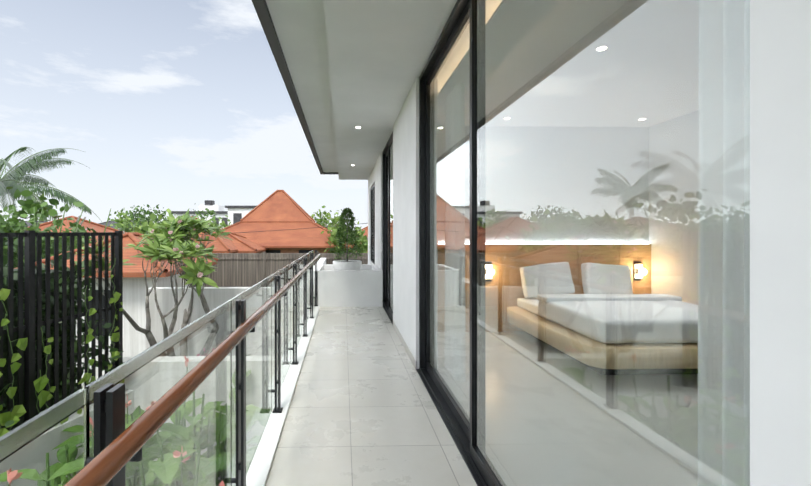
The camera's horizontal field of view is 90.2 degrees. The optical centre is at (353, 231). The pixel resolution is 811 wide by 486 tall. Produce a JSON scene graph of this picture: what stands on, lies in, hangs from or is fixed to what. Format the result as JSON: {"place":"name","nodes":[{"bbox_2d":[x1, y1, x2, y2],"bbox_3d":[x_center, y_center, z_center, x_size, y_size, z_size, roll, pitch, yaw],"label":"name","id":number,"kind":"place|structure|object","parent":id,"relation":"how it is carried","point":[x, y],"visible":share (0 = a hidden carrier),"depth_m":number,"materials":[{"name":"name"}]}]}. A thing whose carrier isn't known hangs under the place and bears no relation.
{"place":"outdoors","nodes":[
{"label":"outdoors","id":0,"kind":"place"},
{"bbox_2d":[19,221,46,226],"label":"building","id":1,"kind":"structure","parent":0,"point":[27,223],"depth_m":54.52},
{"bbox_2d":[0,237,123,429],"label":"neighbour hedge","id":2,"kind":"object","parent":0,"point":[15,277],"depth_m":4.61,"materials":[{"name":"green plant"}]},
{"bbox_2d":[15,216,126,243],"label":"house roof","id":3,"kind":"structure","parent":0,"point":[90,225],"depth_m":18.85,"materials":[{"name":"orange tile"}]},
{"bbox_2d":[98,219,141,227],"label":"building","id":4,"kind":"structure","parent":0,"point":[108,223],"depth_m":51.81,"materials":[{"name":"grey"}]},
{"bbox_2d":[76,273,189,388],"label":"house walls","id":5,"kind":"structure","parent":0,"point":[134,288],"depth_m":10.43,"materials":[{"name":"white paint"}]},
{"bbox_2d":[89,290,110,335],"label":"house windows","id":6,"kind":"structure","parent":5,"relation":"in","point":[103,313],"depth_m":10.40,"materials":[{"name":"grey glass"}]},
{"bbox_2d":[13,232,217,277],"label":"house roof","id":7,"kind":"structure","parent":5,"relation":"on","point":[135,269],"depth_m":10.43,"materials":[{"name":"orange tile"}]},
{"bbox_2d":[74,209,231,346],"bbox_3d":[-2.749,2.197,6.095,2.144,5.078,3.006,0,0,-1],"label":"frangipani tree","id":8,"kind":"object","parent":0,"point":[164,248],"depth_m":5.50,"materials":[{"name":"green plant"}]},
{"bbox_2d":[0,0,367,230],"label":"sky","id":9,"kind":"structure","parent":0,"point":[175,105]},
{"bbox_2d":[171,200,227,225],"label":"dark building","id":10,"kind":"structure","parent":0,"point":[212,202],"depth_m":61.24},
{"bbox_2d":[174,205,227,228],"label":"building walls","id":11,"kind":"structure","parent":0,"point":[213,207],"depth_m":62.39,"materials":[{"name":"white paint"}]},
{"bbox_2d":[191,232,237,252],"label":"house roof","id":12,"kind":"structure","parent":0,"point":[225,245],"depth_m":21.81,"materials":[{"name":"orange tile"}]},
{"bbox_2d":[145,258,325,349],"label":"neighbour wall","id":13,"kind":"structure","parent":0,"point":[215,297],"depth_m":6.80,"materials":[{"name":"white paint"}]},
{"bbox_2d":[225,206,255,223],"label":"dark building","id":14,"kind":"structure","parent":0,"point":[237,217],"depth_m":53.56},
{"bbox_2d":[228,208,253,225],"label":"building walls","id":15,"kind":"structure","parent":0,"point":[243,211],"depth_m":53.59,"materials":[{"name":"white paint"}]},
{"bbox_2d":[227,233,268,252],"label":"house roof","id":16,"kind":"structure","parent":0,"point":[242,244],"depth_m":23.80,"materials":[{"name":"orange tile"}]},
{"bbox_2d":[260,248,329,252],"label":"house walls","id":17,"kind":"structure","parent":0,"point":[296,250],"depth_m":26.89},
{"bbox_2d":[221,190,353,247],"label":"house roof","id":18,"kind":"structure","parent":17,"relation":"on","point":[283,211],"depth_m":27.54,"materials":[{"name":"orange tile"}]},
{"bbox_2d":[266,250,311,252],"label":"house windows","id":19,"kind":"structure","parent":17,"relation":"in","point":[279,251],"depth_m":26.85,"materials":[{"name":"black glass"}]},
{"bbox_2d":[320,219,367,252],"bbox_3d":[-0.206,1.808,26.857,3.931,5.865,3.517,0,0,-1],"label":"tree","id":20,"kind":"object","parent":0,"point":[362,238],"depth_m":26.18,"materials":[{"name":"green plant"}]},
{"bbox_2d":[327,207,364,261],"bbox_3d":[-0.154,0.063,8.417,0.819,1.152,0.866,0,0,-1],"label":"topiary shrub","id":21,"kind":"object","parent":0,"point":[343,220],"depth_m":8.37,"materials":[{"name":"green plant"}]},
{"bbox_2d":[361,226,367,235],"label":"house roof","id":22,"kind":"structure","parent":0,"point":[366,231],"depth_m":34.37,"materials":[{"name":"orange tile"}]},
{"bbox_2d":[323,0,456,179],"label":"ceiling","id":23,"kind":"structure","parent":0,"point":[379,52],"depth_m":3.77,"materials":[{"name":"white paint"}]},
{"bbox_3d":[0.051,1.581,2.579,1.392,0.296,13.200,0,0,-1],"label":"balcony slab","id":24,"kind":"object","parent":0,"visible":0},
{"bbox_2d":[246,306,319,485],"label":"balcony kerb","id":25,"kind":"structure","parent":24,"relation":"on","point":[259,467],"depth_m":2.90,"materials":[{"name":"white paint"}]},
{"bbox_2d":[84,250,319,485],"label":"railing posts","id":26,"kind":"object","parent":25,"relation":"on","point":[109,413],"visible":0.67,"depth_m":1.99,"materials":[{"name":"black metal"}]},
{"bbox_2d":[0,250,313,485],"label":"glass railing","id":27,"kind":"object","parent":26,"relation":"attached to","point":[191,441],"visible":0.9,"depth_m":1.44,"materials":[{"name":"clear glass"}]},
{"bbox_2d":[64,254,320,485],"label":"handrail","id":28,"kind":"object","parent":26,"relation":"attached to","point":[105,466],"visible":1,"depth_m":0.96,"materials":[{"name":"brown wood"}]},
{"bbox_2d":[314,264,382,306],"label":"parapet wall","id":29,"kind":"structure","parent":24,"relation":"on","point":[362,286],"depth_m":7.63,"materials":[{"name":"white paint"}]},
{"label":"end planter pebbles","id":30,"kind":"object","parent":29,"relation":"on","visible":0},
{"bbox_2d":[333,260,361,270],"bbox_3d":[-0.135,0.769,8.426,0.610,0.310,0.610,0,0,-1],"label":"topiary pot","id":31,"kind":"object","parent":30,"relation":"on","point":[341,265],"visible":0.65,"depth_m":8.18,"materials":[{"name":"white ceramic"}]},
{"bbox_2d":[265,307,476,485],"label":"balcony floor tiles","id":32,"kind":"object","parent":24,"relation":"on","point":[362,410],"visible":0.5,"depth_m":3.05,"materials":[{"name":"grey tile"}]},
{"bbox_3d":[-13.443,2.804,19.139,5.000,3.850,5.000,0,0,-1],"label":"house","id":33,"kind":"object","parent":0,"visible":0},
{"bbox_2d":[198,223,366,234],"bbox_3d":[-3.484,-0.396,20.895,22.092,1.574,0.024,0,0,-7],"label":"overhead cable","id":34,"kind":"object","parent":33,"relation":"attached to","point":[288,229],"visible":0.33,"depth_m":20.90,"materials":[{"name":"black plastic"}]},
{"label":"neighbouring wall","id":35,"kind":"object","parent":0,"visible":0},
{"bbox_2d":[0,258,122,436],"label":"fence vine","id":36,"kind":"object","parent":35,"relation":"on","point":[18,411],"depth_m":3.92,"materials":[{"name":"green plant"}]},
{"bbox_2d":[0,230,122,430],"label":"slat fence","id":37,"kind":"object","parent":35,"relation":"on","point":[30,324],"visible":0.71,"depth_m":4.18,"materials":[{"name":"black metal"}]},
{"label":"ground","id":38,"kind":"structure","parent":0,"visible":0},
{"bbox_2d":[0,147,91,219],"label":"coconut palm","id":39,"kind":"object","parent":38,"relation":"on","point":[21,171],"visible":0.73,"depth_m":21.53,"materials":[{"name":"green plant"}]},
{"bbox_2d":[0,147,102,222],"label":"coconut palm rachis","id":40,"kind":"object","parent":39,"relation":"attached to","point":[34,175],"visible":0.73,"depth_m":21.42,"materials":[{"name":"green"}]},
{"bbox_2d":[0,187,110,246],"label":"tree","id":41,"kind":"object","parent":38,"relation":"on","point":[28,205],"depth_m":14.95,"materials":[{"name":"green plant"}]},
{"bbox_2d":[4,207,110,261],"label":"bamboo hedge canes","id":42,"kind":"object","parent":38,"relation":"on","point":[61,224],"visible":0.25,"depth_m":12.50,"materials":[{"name":"green plant"}]},
{"bbox_2d":[0,206,110,267],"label":"bamboo hedge leaves","id":43,"kind":"object","parent":42,"relation":"attached to","point":[16,224],"visible":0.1,"depth_m":12.36,"materials":[{"name":"green plant"}]},
{"bbox_2d":[107,210,147,233],"bbox_3d":[-13.638,1.672,25.718,4.192,6.138,4.614,0,0,-1],"label":"tree","id":44,"kind":"object","parent":38,"relation":"on","point":[119,225],"visible":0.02,"depth_m":25.76,"materials":[{"name":"green plant"}]},
{"bbox_2d":[123,357,132,362],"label":"boundary wall","id":45,"kind":"structure","parent":38,"relation":"on","point":[125,359],"depth_m":5.15,"materials":[{"name":"white paint"}]},
{"bbox_2d":[108,212,157,232],"bbox_3d":[-19.853,1.244,37.594,5.942,6.989,5.947,0,0,-1],"label":"tree","id":46,"kind":"object","parent":38,"relation":"on","point":[123,223],"depth_m":37.12,"materials":[{"name":"green plant"}]},
{"bbox_2d":[110,204,172,228],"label":"tree","id":47,"kind":"object","parent":38,"relation":"on","point":[139,215],"depth_m":43.03,"materials":[{"name":"green plant"}]},
{"bbox_2d":[118,209,208,242],"bbox_3d":[-9.719,1.815,19.212,5.423,5.851,3.936,0,0,-22],"label":"tree","id":48,"kind":"object","parent":38,"relation":"on","point":[145,227],"depth_m":19.73,"materials":[{"name":"green plant"}]},
{"bbox_2d":[158,203,221,223],"bbox_3d":[-16.451,1.002,40.286,7.510,7.472,7.020,0,0,-1],"label":"tree","id":49,"kind":"object","parent":38,"relation":"on","point":[209,212],"depth_m":39.52,"materials":[{"name":"green plant"}]},
{"bbox_2d":[209,215,231,228],"bbox_3d":[-12.927,1.588,37.155,5.924,6.303,5.189,0,0,-1],"label":"tree","id":50,"kind":"object","parent":38,"relation":"on","point":[223,224],"visible":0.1,"depth_m":37.58,"materials":[{"name":"green plant"}]},
{"bbox_2d":[204,252,367,286],"bbox_3d":[0.067,2.739,15.019,11.200,3.980,0.170,0,0,-1],"label":"bamboo fence","id":51,"kind":"object","parent":38,"relation":"on","point":[241,269],"visible":0.04,"depth_m":14.88,"materials":[{"name":"wood"}]},
{"bbox_2d":[311,206,349,229],"bbox_3d":[-2.040,1.192,35.964,3.752,7.094,4.288,0,0,-1],"label":"tree","id":52,"kind":"object","parent":38,"relation":"on","point":[321,222],"depth_m":35.88,"materials":[{"name":"green plant"}]},
{"bbox_2d":[368,0,810,485],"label":"facade wall","id":53,"kind":"structure","parent":38,"relation":"on","point":[780,242],"depth_m":0.70,"materials":[{"name":"white paint"}]},
{"bbox_2d":[252,0,337,173],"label":"roof fascia","id":54,"kind":"structure","parent":53,"relation":"on","point":[264,15],"depth_m":4.23,"materials":[{"name":"black metal"}]},
{"bbox_2d":[266,0,337,171],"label":"roof slab","id":55,"kind":"structure","parent":53,"relation":"on","point":[299,26],"depth_m":4.29,"materials":[{"name":"white paint"}]},
{"bbox_2d":[371,183,374,263],"bbox_3d":[0.545,-0.191,10.494,0.060,2.040,1.800,0,0,-1],"label":"window frame","id":56,"kind":"object","parent":53,"relation":"attached to","point":[372,188],"visible":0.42,"depth_m":10.46,"materials":[{"name":"grey metal"}]},
{"bbox_2d":[372,187,374,261],"bbox_3d":[0.544,-0.191,10.494,0.008,1.940,1.700,0,0,-1],"label":"window glass","id":57,"kind":"object","parent":56,"relation":"attached to","point":[374,224],"visible":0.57,"depth_m":10.40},
{"bbox_2d":[382,132,392,324],"bbox_3d":[0.643,-0.082,7.041,0.140,3.020,2.010,0,0,-1],"label":"door frame","id":58,"kind":"object","parent":53,"relation":"attached to","point":[386,302],"visible":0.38,"depth_m":7.96,"materials":[{"name":"grey metal"}]},
{"bbox_2d":[387,142,392,311],"bbox_3d":[0.658,-0.081,7.019,0.054,2.820,1.885,0,0,-1],"label":"door glass","id":59,"kind":"object","parent":58,"relation":"attached to","point":[391,226],"visible":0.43,"depth_m":6.75,"materials":[{"name":"clear glass"}]},
{"bbox_2d":[393,321,416,369],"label":"baseboard","id":60,"kind":"structure","parent":53,"relation":"attached to","point":[409,353],"depth_m":4.82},
{"bbox_2d":[416,0,498,485],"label":"door frame","id":61,"kind":"object","parent":53,"relation":"attached to","point":[460,430],"visible":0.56,"depth_m":3.15,"materials":[{"name":"grey metal"}]},
{"bbox_2d":[428,0,749,485],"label":"door glass","id":62,"kind":"object","parent":61,"relation":"attached to","point":[611,242],"visible":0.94,"depth_m":1.28,"materials":[{"name":"clear glass"}]}
]}

